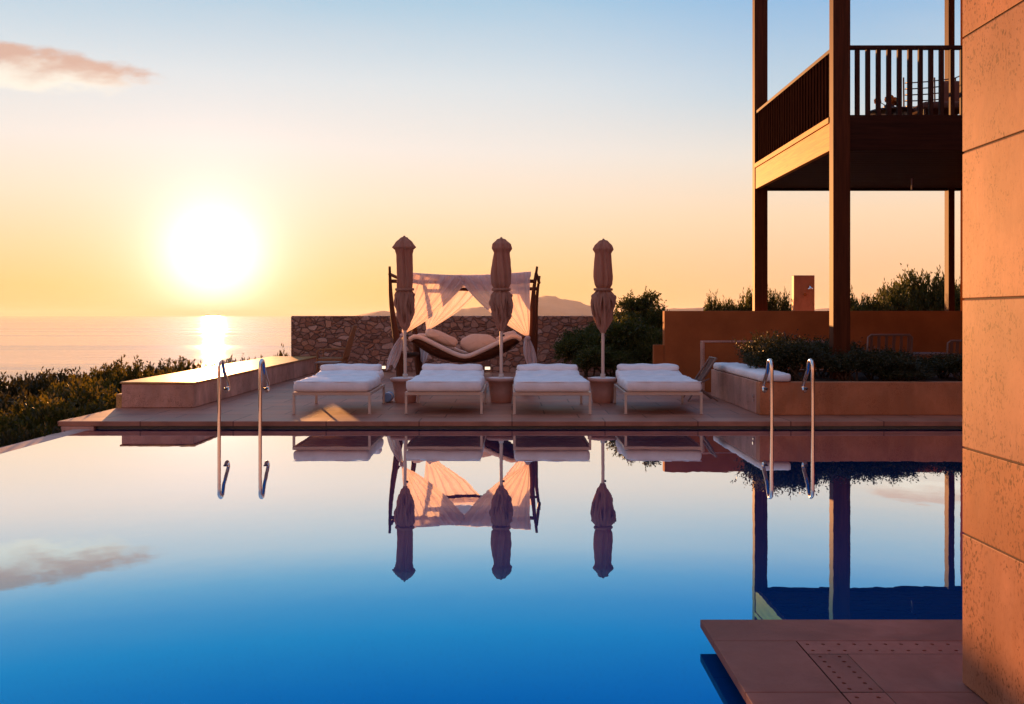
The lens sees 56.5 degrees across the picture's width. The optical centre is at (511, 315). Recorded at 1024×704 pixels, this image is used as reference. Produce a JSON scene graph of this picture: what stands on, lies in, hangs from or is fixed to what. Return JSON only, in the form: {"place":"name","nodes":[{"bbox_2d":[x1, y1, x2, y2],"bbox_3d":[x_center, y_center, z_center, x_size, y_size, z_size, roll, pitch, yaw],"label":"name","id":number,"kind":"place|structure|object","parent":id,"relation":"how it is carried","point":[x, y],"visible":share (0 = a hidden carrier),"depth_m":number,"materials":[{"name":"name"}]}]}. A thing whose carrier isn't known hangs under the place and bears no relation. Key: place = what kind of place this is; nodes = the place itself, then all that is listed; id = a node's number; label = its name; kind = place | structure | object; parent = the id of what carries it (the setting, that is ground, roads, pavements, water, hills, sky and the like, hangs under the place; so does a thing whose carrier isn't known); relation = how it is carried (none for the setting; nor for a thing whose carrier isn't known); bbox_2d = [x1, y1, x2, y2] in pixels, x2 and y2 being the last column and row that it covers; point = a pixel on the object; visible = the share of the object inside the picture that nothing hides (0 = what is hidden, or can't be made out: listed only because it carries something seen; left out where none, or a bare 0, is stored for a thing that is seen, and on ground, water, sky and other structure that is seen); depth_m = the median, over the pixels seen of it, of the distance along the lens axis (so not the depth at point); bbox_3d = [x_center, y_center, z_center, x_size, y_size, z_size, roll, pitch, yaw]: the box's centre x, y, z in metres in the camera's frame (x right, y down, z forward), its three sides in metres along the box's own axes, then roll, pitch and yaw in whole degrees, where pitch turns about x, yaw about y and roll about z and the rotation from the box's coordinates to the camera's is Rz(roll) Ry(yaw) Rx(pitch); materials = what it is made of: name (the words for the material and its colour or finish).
{"place":"outdoors","nodes":[
{"label":"outdoors","id":0,"kind":"place"},
{"bbox_2d":[0,316,290,388],"bbox_3d":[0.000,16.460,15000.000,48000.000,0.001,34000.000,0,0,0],"label":"sea","id":1,"kind":"structure","parent":0,"point":[34,345],"depth_m":628.49,"materials":[{"name":"blue liquid"}]},
{"bbox_2d":[0,0,959,315],"label":"sky","id":2,"kind":"structure","parent":0,"point":[158,157],"materials":[{"name":"orange"}]},
{"bbox_2d":[0,428,964,703],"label":"pool water","id":3,"kind":"structure","parent":0,"point":[378,566],"depth_m":5.77,"materials":[{"name":"blue liquid"}]},
{"bbox_2d":[76,372,962,417],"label":"deck","id":4,"kind":"structure","parent":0,"point":[277,400],"depth_m":14.02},
{"bbox_2d":[116,356,315,407],"bbox_3d":[-5.280,1.224,18.538,1.180,0.482,8.905,0,0,0],"label":"stone bench","id":5,"kind":"object","parent":4,"relation":"on","point":[191,388],"visible":0.77,"depth_m":15.08,"materials":[{"name":"beige stone"}]},
{"bbox_2d":[316,325,356,373],"bbox_3d":[-3.748,0.788,20.500,0.834,1.155,0.692,0,0,0],"label":"garden armchair","id":6,"kind":"object","parent":4,"relation":"on","point":[347,349],"visible":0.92,"depth_m":20.23,"materials":[{"name":"wood"}]},
{"bbox_2d":[292,363,384,413],"bbox_3d":[-2.506,1.058,14.090,1.088,0.615,1.907,0,0,-1],"label":"sun lounger","id":7,"kind":"object","parent":4,"relation":"on","point":[345,379],"visible":1,"depth_m":13.36,"materials":[{"name":"white fabric"}]},
{"bbox_2d":[382,392,393,401],"bbox_3d":[-1.963,1.290,15.100,0.158,0.158,0.320,0,0,0],"label":"rolled towel","id":8,"kind":"object","parent":4,"relation":"on","point":[389,396],"visible":0.84,"depth_m":14.94,"materials":[{"name":"blue fabric"}]},
{"bbox_2d":[390,236,416,402],"bbox_3d":[-1.685,0.054,14.991,0.480,2.623,0.480,0,0,0],"label":"closed parasol","id":9,"kind":"object","parent":4,"relation":"on","point":[403,247],"visible":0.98,"depth_m":14.89,"materials":[{"name":"fabric"}]},
{"bbox_2d":[404,363,486,413],"bbox_3d":[-0.940,1.058,14.120,1.088,0.615,1.907,0,0,0],"label":"sun lounger","id":10,"kind":"object","parent":4,"relation":"on","point":[449,379],"visible":1,"depth_m":13.26,"materials":[{"name":"white fabric"}]},
{"bbox_2d":[386,266,540,376],"bbox_3d":[-0.811,0.264,17.199,2.706,2.239,1.688,0,0,0],"label":"canopy daybed","id":11,"kind":"object","parent":4,"relation":"on","point":[439,298],"visible":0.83,"depth_m":16.46,"materials":[{"name":"white fabric"}]},
{"bbox_2d":[425,328,457,346],"bbox_3d":[-1.279,0.406,17.300,0.594,0.346,0.208,0,0,0],"label":"pillow","id":12,"kind":"object","parent":11,"relation":"on","point":[440,337],"visible":1,"depth_m":17.23,"materials":[{"name":"fabric"}]},
{"bbox_2d":[460,334,495,352],"bbox_3d":[-0.603,0.513,17.340,0.680,0.364,0.283,0,0,0],"label":"pillow","id":13,"kind":"object","parent":11,"relation":"on","point":[471,343],"visible":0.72,"depth_m":17.24,"materials":[{"name":"fabric"}]},
{"bbox_2d":[496,331,516,340],"bbox_3d":[-0.090,0.438,17.350,0.422,0.329,0.217,0,0,0],"label":"pillow","id":14,"kind":"object","parent":11,"relation":"on","point":[507,334],"visible":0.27,"depth_m":17.30,"materials":[{"name":"fabric"}]},
{"bbox_2d":[486,237,513,402],"bbox_3d":[-0.170,0.064,15.011,0.480,2.603,0.480,0,-1,0],"label":"closed parasol","id":15,"kind":"object","parent":4,"relation":"on","point":[501,307],"visible":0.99,"depth_m":14.90,"materials":[{"name":"fabric"}]},
{"bbox_2d":[512,363,591,413],"bbox_3d":[0.553,1.058,14.070,1.088,0.615,1.907,0,0,0],"label":"sun lounger","id":16,"kind":"object","parent":4,"relation":"on","point":[537,379],"visible":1,"depth_m":13.16,"materials":[{"name":"white fabric"}]},
{"bbox_2d":[551,325,625,376],"bbox_3d":[1.582,0.852,21.284,1.659,1.274,1.809,0,0,-32],"label":"shrub","id":17,"kind":"object","parent":4,"relation":"on","point":[569,345],"visible":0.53,"depth_m":21.07,"materials":[{"name":"green plant"}]},
{"bbox_2d":[588,238,616,402],"bbox_3d":[1.433,0.077,14.989,0.480,2.577,0.480,0,1,0],"label":"closed parasol","id":18,"kind":"object","parent":4,"relation":"on","point":[603,300],"visible":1,"depth_m":14.88,"materials":[{"name":"fabric"}]},
{"bbox_2d":[571,340,643,376],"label":"shrub","id":19,"kind":"object","parent":4,"relation":"on","point":[615,355],"visible":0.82,"depth_m":20.03,"materials":[{"name":"green plant"}]},
{"bbox_2d":[579,316,646,374],"bbox_3d":[2.413,0.737,21.972,1.737,1.560,1.593,0,0,21],"label":"shrub","id":20,"kind":"object","parent":4,"relation":"on","point":[593,328],"visible":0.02,"depth_m":21.76,"materials":[{"name":"green plant"}]},
{"bbox_2d":[587,310,662,348],"bbox_3d":[2.724,0.681,21.517,2.332,1.689,2.690,0,0,-2],"label":"shrub","id":21,"kind":"object","parent":4,"relation":"on","point":[625,326],"visible":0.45,"depth_m":20.75,"materials":[{"name":"green plant"}]},
{"bbox_2d":[613,286,662,320],"bbox_3d":[2.760,0.328,22.131,1.327,2.084,1.242,0,0,-40],"label":"tree","id":22,"kind":"object","parent":4,"relation":"on","point":[641,303],"visible":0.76,"depth_m":21.99,"materials":[{"name":"green plant"}]},
{"bbox_2d":[624,326,662,363],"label":"shrub","id":23,"kind":"object","parent":4,"relation":"on","point":[644,350],"visible":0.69,"depth_m":20.29,"materials":[{"name":"green plant"}]},
{"bbox_2d":[631,300,669,330],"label":"shrub","id":24,"kind":"object","parent":4,"relation":"on","point":[653,312],"visible":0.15,"depth_m":21.51,"materials":[{"name":"green plant"}]},
{"bbox_2d":[614,363,702,413],"bbox_3d":[2.113,1.058,14.110,1.088,0.614,1.907,0,0,1],"label":"sun lounger","id":25,"kind":"object","parent":4,"relation":"on","point":[652,379],"visible":1,"depth_m":13.31,"materials":[{"name":"white fabric"}]},
{"bbox_2d":[684,356,717,401],"bbox_3d":[3.030,1.022,15.400,0.515,0.706,0.520,0,0,0],"label":"folding chair","id":26,"kind":"object","parent":4,"relation":"on","point":[707,369],"visible":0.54,"depth_m":15.38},
{"bbox_2d":[700,341,824,391],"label":"wall","id":27,"kind":"structure","parent":4,"relation":"on","point":[722,351],"depth_m":17.00,"materials":[{"name":"beige stone"}]},
{"bbox_2d":[792,275,814,310],"bbox_3d":[6.750,0.315,21.971,0.480,2.490,0.418,0,0,0],"label":"outdoor shower","id":28,"kind":"object","parent":4,"relation":"on","point":[803,292],"visible":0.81,"depth_m":22.00,"materials":[{"name":"stone"}]},
{"bbox_2d":[653,311,962,378],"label":"brown wall","id":29,"kind":"structure","parent":4,"relation":"on","point":[685,333],"depth_m":18.30,"materials":[{"name":"brown paint"}]},
{"bbox_2d":[711,369,962,414],"bbox_3d":[6.133,1.140,14.670,5.515,0.450,3.200,0,0,0],"label":"planter","id":30,"kind":"object","parent":4,"relation":"on","point":[876,395],"visible":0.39,"depth_m":13.07,"materials":[{"name":"stone"}]},
{"bbox_2d":[713,362,790,381],"bbox_3d":[3.615,0.844,14.600,0.435,0.134,3.155,0,0,0],"label":"bench cushion","id":31,"kind":"object","parent":30,"relation":"on","point":[745,370],"visible":0.86,"depth_m":13.88,"materials":[{"name":"white fabric"}]},
{"bbox_2d":[733,342,793,371],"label":"planter shrub","id":32,"kind":"object","parent":30,"relation":"in","point":[749,358],"visible":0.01,"depth_m":15.67,"materials":[{"name":"green plant"}]},
{"bbox_2d":[730,329,799,370],"bbox_3d":[3.927,0.638,14.687,1.083,0.929,1.119,0,0,-40],"label":"planter shrub","id":33,"kind":"object","parent":30,"relation":"in","point":[763,339],"visible":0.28,"depth_m":14.53,"materials":[{"name":"green plant"}]},
{"bbox_2d":[742,334,804,372],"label":"planter shrub","id":34,"kind":"object","parent":30,"relation":"in","point":[758,360],"visible":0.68,"depth_m":14.01,"materials":[{"name":"green plant"}]},
{"bbox_2d":[766,331,811,373],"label":"planter shrub","id":35,"kind":"object","parent":30,"relation":"in","point":[794,365],"visible":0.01,"depth_m":15.76,"materials":[{"name":"green plant"}]},
{"bbox_2d":[753,335,832,380],"bbox_3d":[4.143,0.684,13.966,1.129,0.812,1.027,0,0,23],"label":"planter shrub","id":36,"kind":"object","parent":30,"relation":"in","point":[803,352],"visible":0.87,"depth_m":13.80,"materials":[{"name":"green plant"}]},
{"bbox_2d":[797,334,856,377],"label":"planter shrub","id":37,"kind":"object","parent":30,"relation":"in","point":[821,345],"visible":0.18,"depth_m":14.78,"materials":[{"name":"green plant"}]},
{"bbox_2d":[822,337,869,351],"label":"planter shrub","id":38,"kind":"object","parent":30,"relation":"in","point":[852,343],"visible":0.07,"depth_m":15.59,"materials":[{"name":"green plant"}]},
{"bbox_2d":[813,343,887,380],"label":"planter shrub","id":39,"kind":"object","parent":30,"relation":"in","point":[844,361],"visible":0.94,"depth_m":13.76,"materials":[{"name":"green plant"}]},
{"bbox_2d":[850,344,910,379],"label":"planter shrub","id":40,"kind":"object","parent":30,"relation":"in","point":[868,376],"visible":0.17,"depth_m":14.38,"materials":[{"name":"green plant"}]},
{"bbox_2d":[851,351,930,380],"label":"planter shrub","id":41,"kind":"object","parent":30,"relation":"in","point":[895,362],"visible":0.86,"depth_m":13.59,"materials":[{"name":"green plant"}]},
{"bbox_2d":[881,347,923,360],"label":"planter shrub","id":42,"kind":"object","parent":30,"relation":"in","point":[907,353],"visible":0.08,"depth_m":15.53,"materials":[{"name":"green plant"}]},
{"bbox_2d":[868,365,938,380],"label":"planter shrub","id":43,"kind":"object","parent":30,"relation":"in","point":[918,374],"visible":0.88,"depth_m":13.42,"materials":[{"name":"green plant"}]},
{"bbox_2d":[902,360,953,379],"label":"planter shrub","id":44,"kind":"object","parent":30,"relation":"in","point":[929,368],"visible":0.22,"depth_m":14.19,"materials":[{"name":"green plant"}]},
{"bbox_2d":[911,351,962,377],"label":"planter shrub","id":45,"kind":"object","parent":30,"relation":"in","point":[928,359],"visible":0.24,"depth_m":14.57,"materials":[{"name":"green plant"}]},
{"bbox_2d":[918,353,962,380],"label":"planter shrub","id":46,"kind":"object","parent":30,"relation":"in","point":[950,363],"visible":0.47,"depth_m":13.90,"materials":[{"name":"green plant"}]},
{"bbox_2d":[752,0,964,379],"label":"timber balcony","id":47,"kind":"structure","parent":4,"relation":"on","point":[810,132],"depth_m":14.76,"materials":[{"name":"brown wood"}]},
{"bbox_2d":[870,106,906,114],"bbox_3d":[6.319,-3.192,15.900,0.740,0.440,0.740,0,0,0],"label":"balcony table","id":48,"kind":"object","parent":47,"relation":"on","point":[893,110],"visible":0.16,"depth_m":15.74,"materials":[{"name":"metal"}]},
{"bbox_2d":[903,76,958,114],"bbox_3d":[7.016,-3.487,15.641,0.961,1.030,0.781,0,0,0],"label":"balcony chair","id":49,"kind":"object","parent":47,"relation":"on","point":[946,100],"visible":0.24,"depth_m":15.74,"materials":[{"name":"metal"}]},
{"bbox_2d":[866,334,912,357],"bbox_3d":[6.543,0.842,16.866,0.840,1.047,0.662,0,0,-6],"label":"terrace chair","id":50,"kind":"object","parent":4,"relation":"on","point":[909,348],"visible":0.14,"depth_m":16.56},
{"bbox_2d":[906,352,953,358],"bbox_3d":[7.421,1.015,17.000,0.680,0.700,0.680,0,0,0],"label":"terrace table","id":51,"kind":"object","parent":4,"relation":"on","point":[927,353],"visible":0.25,"depth_m":16.69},
{"bbox_2d":[943,340,962,357],"bbox_3d":[7.858,0.892,16.766,0.660,0.946,0.662,0,0,2],"label":"terrace chair","id":52,"kind":"object","parent":4,"relation":"on","point":[951,346],"visible":0.02,"depth_m":16.46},
{"bbox_2d":[96,426,962,427],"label":"pool wall","id":53,"kind":"structure","parent":0,"point":[529,426],"depth_m":12.38,"materials":[{"name":"tile"}]},
{"bbox_2d":[0,429,90,453],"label":"overflow ledge","id":54,"kind":"object","parent":53,"relation":"attached to","point":[12,447],"visible":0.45,"depth_m":11.16,"materials":[{"name":"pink stone"}]},
{"bbox_2d":[61,426,95,431],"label":"ledge end wall","id":55,"kind":"structure","parent":53,"relation":"attached to","point":[65,428],"depth_m":12.30,"materials":[{"name":"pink stone"}]},
{"bbox_2d":[58,418,962,425],"bbox_3d":[1.512,1.397,12.510,14.765,0.065,0.420,0,0,0],"label":"coping","id":56,"kind":"object","parent":53,"relation":"on","point":[513,422],"visible":1,"depth_m":12.30,"materials":[{"name":"stone"}]},
{"bbox_2d":[217,358,229,429],"bbox_3d":[-3.750,1.307,12.398,0.060,1.506,0.443,0,0,0],"label":"pool handrail","id":57,"kind":"object","parent":56,"relation":"attached to","point":[221,363],"visible":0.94,"depth_m":12.19,"materials":[{"name":"metal"}]},
{"bbox_2d":[258,358,269,429],"bbox_3d":[-3.225,1.307,12.398,0.060,1.506,0.443,0,0,0],"label":"pool handrail","id":58,"kind":"object","parent":56,"relation":"attached to","point":[261,367],"visible":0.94,"depth_m":12.19,"materials":[{"name":"metal"}]},
{"bbox_2d":[762,358,773,429],"bbox_3d":[3.326,1.307,12.398,0.060,1.506,0.443,0,0,0],"label":"pool handrail","id":59,"kind":"object","parent":56,"relation":"attached to","point":[769,365],"visible":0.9,"depth_m":12.19,"materials":[{"name":"metal"}]},
{"bbox_2d":[801,358,814,429],"bbox_3d":[3.851,1.307,12.398,0.060,1.506,0.443,0,0,0],"label":"pool handrail","id":60,"kind":"object","parent":56,"relation":"attached to","point":[810,361],"visible":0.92,"depth_m":12.19,"materials":[{"name":"metal"}]},
{"bbox_2d":[356,296,828,315],"bbox_3d":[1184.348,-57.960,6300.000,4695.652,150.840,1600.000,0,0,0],"label":"hills","id":61,"kind":"structure","parent":0,"point":[552,306],"depth_m":5830.09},
{"bbox_2d":[874,95,895,106],"bbox_3d":[6.265,-3.558,15.906,0.454,0.287,0.214,0,0,0],"label":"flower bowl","id":62,"kind":"object","parent":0,"point":[893,101],"visible":0.32,"depth_m":15.86,"materials":[{"name":"plant"}]},
{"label":"back path","id":63,"kind":"structure","parent":0,"visible":0},
{"bbox_2d":[703,290,742,310],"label":"bush","id":64,"kind":"object","parent":63,"relation":"on","point":[718,306],"visible":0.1,"depth_m":23.86,"materials":[{"name":"green plant"}]},
{"bbox_2d":[736,287,768,310],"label":"bush","id":65,"kind":"object","parent":63,"relation":"on","point":[747,305],"visible":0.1,"depth_m":24.23,"materials":[{"name":"green plant"}]},
{"bbox_2d":[768,287,791,310],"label":"bush","id":66,"kind":"object","parent":63,"relation":"on","point":[774,304],"visible":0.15,"depth_m":24.17,"materials":[{"name":"green plant"}]},
{"bbox_2d":[850,285,900,310],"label":"bush","id":67,"kind":"object","parent":63,"relation":"on","point":[873,305],"visible":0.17,"depth_m":24.79,"materials":[{"name":"green plant"}]},
{"bbox_2d":[874,278,923,310],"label":"bush","id":68,"kind":"object","parent":63,"relation":"on","point":[903,302],"visible":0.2,"depth_m":25.08,"materials":[{"name":"green plant"}]},
{"bbox_2d":[935,276,959,310],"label":"bush","id":69,"kind":"object","parent":63,"relation":"on","point":[957,298],"visible":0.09,"depth_m":25.14,"materials":[{"name":"green plant"}]},
{"bbox_3d":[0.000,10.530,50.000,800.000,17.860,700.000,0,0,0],"label":"ground","id":70,"kind":"structure","parent":0,"visible":0},
{"bbox_2d":[0,391,27,417],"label":"slope bush","id":71,"kind":"object","parent":70,"relation":"on","point":[4,405],"visible":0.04,"depth_m":17.01,"materials":[{"name":"green plant"}]},
{"bbox_2d":[0,421,61,447],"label":"slope bush","id":72,"kind":"object","parent":70,"relation":"on","point":[7,440],"visible":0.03,"depth_m":12.17,"materials":[{"name":"green plant"}]},
{"bbox_2d":[0,366,73,400],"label":"slope bush","id":73,"kind":"object","parent":70,"relation":"on","point":[41,385],"visible":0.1,"depth_m":24.79,"materials":[{"name":"green plant"}]},
{"bbox_2d":[0,379,79,407],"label":"slope bush","id":74,"kind":"object","parent":70,"relation":"on","point":[23,398],"depth_m":18.12,"materials":[{"name":"green plant"}]},
{"bbox_2d":[0,396,97,438],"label":"slope bush","id":75,"kind":"object","parent":70,"relation":"on","point":[13,428],"visible":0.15,"depth_m":14.21,"materials":[{"name":"green plant"}]},
{"bbox_2d":[7,366,90,387],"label":"slope bush","id":76,"kind":"object","parent":70,"relation":"on","point":[60,378],"visible":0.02,"depth_m":26.89,"materials":[{"name":"green plant"}]},
{"bbox_2d":[6,374,121,433],"bbox_3d":[-6.974,2.006,15.224,2.512,2.075,2.690,0,0,-20],"label":"slope bush","id":77,"kind":"object","parent":70,"relation":"on","point":[91,397],"visible":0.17,"depth_m":14.98,"materials":[{"name":"green plant"}]},
{"bbox_2d":[38,373,136,401],"bbox_3d":[-9.353,2.376,20.920,2.437,2.264,2.757,0,0,-12],"label":"slope bush","id":78,"kind":"object","parent":70,"relation":"on","point":[59,389],"visible":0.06,"depth_m":20.93,"materials":[{"name":"green plant"}]},
{"bbox_2d":[100,364,109,379],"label":"dry stalk","id":79,"kind":"object","parent":70,"relation":"on","point":[103,366],"visible":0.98,"depth_m":24.50,"materials":[{"name":"plant"}]},
{"bbox_2d":[79,355,142,380],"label":"slope bush","id":80,"kind":"object","parent":70,"relation":"on","point":[99,373],"visible":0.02,"depth_m":27.28,"materials":[{"name":"green plant"}]},
{"bbox_2d":[113,359,122,366],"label":"dry stalk","id":81,"kind":"object","parent":70,"relation":"on","point":[119,360],"visible":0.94,"depth_m":24.00,"materials":[{"name":"plant"}]},
{"bbox_2d":[101,376,143,394],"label":"slope bush","id":82,"kind":"object","parent":70,"relation":"on","point":[117,391],"visible":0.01,"depth_m":18.29,"materials":[{"name":"green plant"}]},
{"bbox_2d":[100,356,184,388],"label":"slope bush","id":83,"kind":"object","parent":70,"relation":"on","point":[129,373],"visible":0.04,"depth_m":21.53,"materials":[{"name":"green plant"}]},
{"bbox_2d":[122,358,174,376],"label":"slope bush","id":84,"kind":"object","parent":70,"relation":"on","point":[150,367],"visible":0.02,"depth_m":32.33,"materials":[{"name":"green plant"}]},
{"bbox_2d":[165,358,175,366],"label":"dry stalk","id":85,"kind":"object","parent":70,"relation":"on","point":[168,361],"visible":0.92,"depth_m":23.01,"materials":[{"name":"plant"}]},
{"bbox_2d":[177,356,188,369],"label":"dry stalk","id":86,"kind":"object","parent":70,"relation":"on","point":[180,362],"visible":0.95,"depth_m":22.96,"materials":[{"name":"plant"}]},
{"bbox_2d":[157,355,217,374],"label":"slope bush","id":87,"kind":"object","parent":70,"relation":"on","point":[179,367],"visible":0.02,"depth_m":24.28,"materials":[{"name":"green plant"}]},
{"bbox_2d":[196,353,255,367],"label":"slope bush","id":88,"kind":"object","parent":70,"relation":"on","point":[228,360],"depth_m":25.40,"materials":[{"name":"green plant"}]},
{"bbox_2d":[249,344,287,359],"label":"slope bush","id":89,"kind":"object","parent":70,"relation":"on","point":[280,354],"depth_m":26.75,"materials":[{"name":"green plant"}]},
{"bbox_2d":[291,316,612,371],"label":"stone wall","id":90,"kind":"structure","parent":70,"relation":"on","point":[373,342],"depth_m":23.00,"materials":[{"name":"brown stone"}]},
{"bbox_2d":[892,263,955,310],"bbox_3d":[11.351,0.209,26.041,1.936,3.312,2.563,0,0,12],"label":"bush","id":91,"kind":"object","parent":70,"relation":"on","point":[924,297],"visible":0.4,"depth_m":25.66,"materials":[{"name":"green plant"}]},
{"bbox_2d":[960,0,964,310],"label":"house wall","id":92,"kind":"structure","parent":70,"relation":"on","point":[961,192],"depth_m":18.86,"materials":[{"name":"paint"}]},
{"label":"terrace base","id":93,"kind":"structure","parent":0,"visible":0},
{"bbox_2d":[700,620,987,703],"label":"terrace","id":94,"kind":"structure","parent":93,"relation":"on","point":[767,661],"depth_m":3.76,"materials":[{"name":"stone"}]},
{"bbox_2d":[809,654,883,700],"bbox_3d":[1.272,1.382,3.649,0.163,0.032,0.384,0,0,0],"label":"drain cover","id":95,"kind":"object","parent":94,"relation":"on","point":[844,673],"visible":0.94,"depth_m":3.63,"materials":[{"name":"stone"}]},
{"bbox_2d":[797,641,962,661],"bbox_3d":[2.297,1.382,3.921,2.213,0.032,0.150,0,0,0],"label":"drain cover","id":96,"kind":"object","parent":94,"relation":"on","point":[882,647],"visible":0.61,"depth_m":3.92,"materials":[{"name":"stone"}]},
{"bbox_2d":[963,0,1023,703],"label":"stone pillar","id":97,"kind":"structure","parent":94,"relation":"on","point":[993,353],"depth_m":3.30,"materials":[{"name":"stone"}]},
{"bbox_2d":[843,693,895,703],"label":"drain cover","id":98,"kind":"object","parent":93,"relation":"on","point":[868,698],"visible":0.98,"depth_m":3.40,"materials":[{"name":"stone"}]}
]}

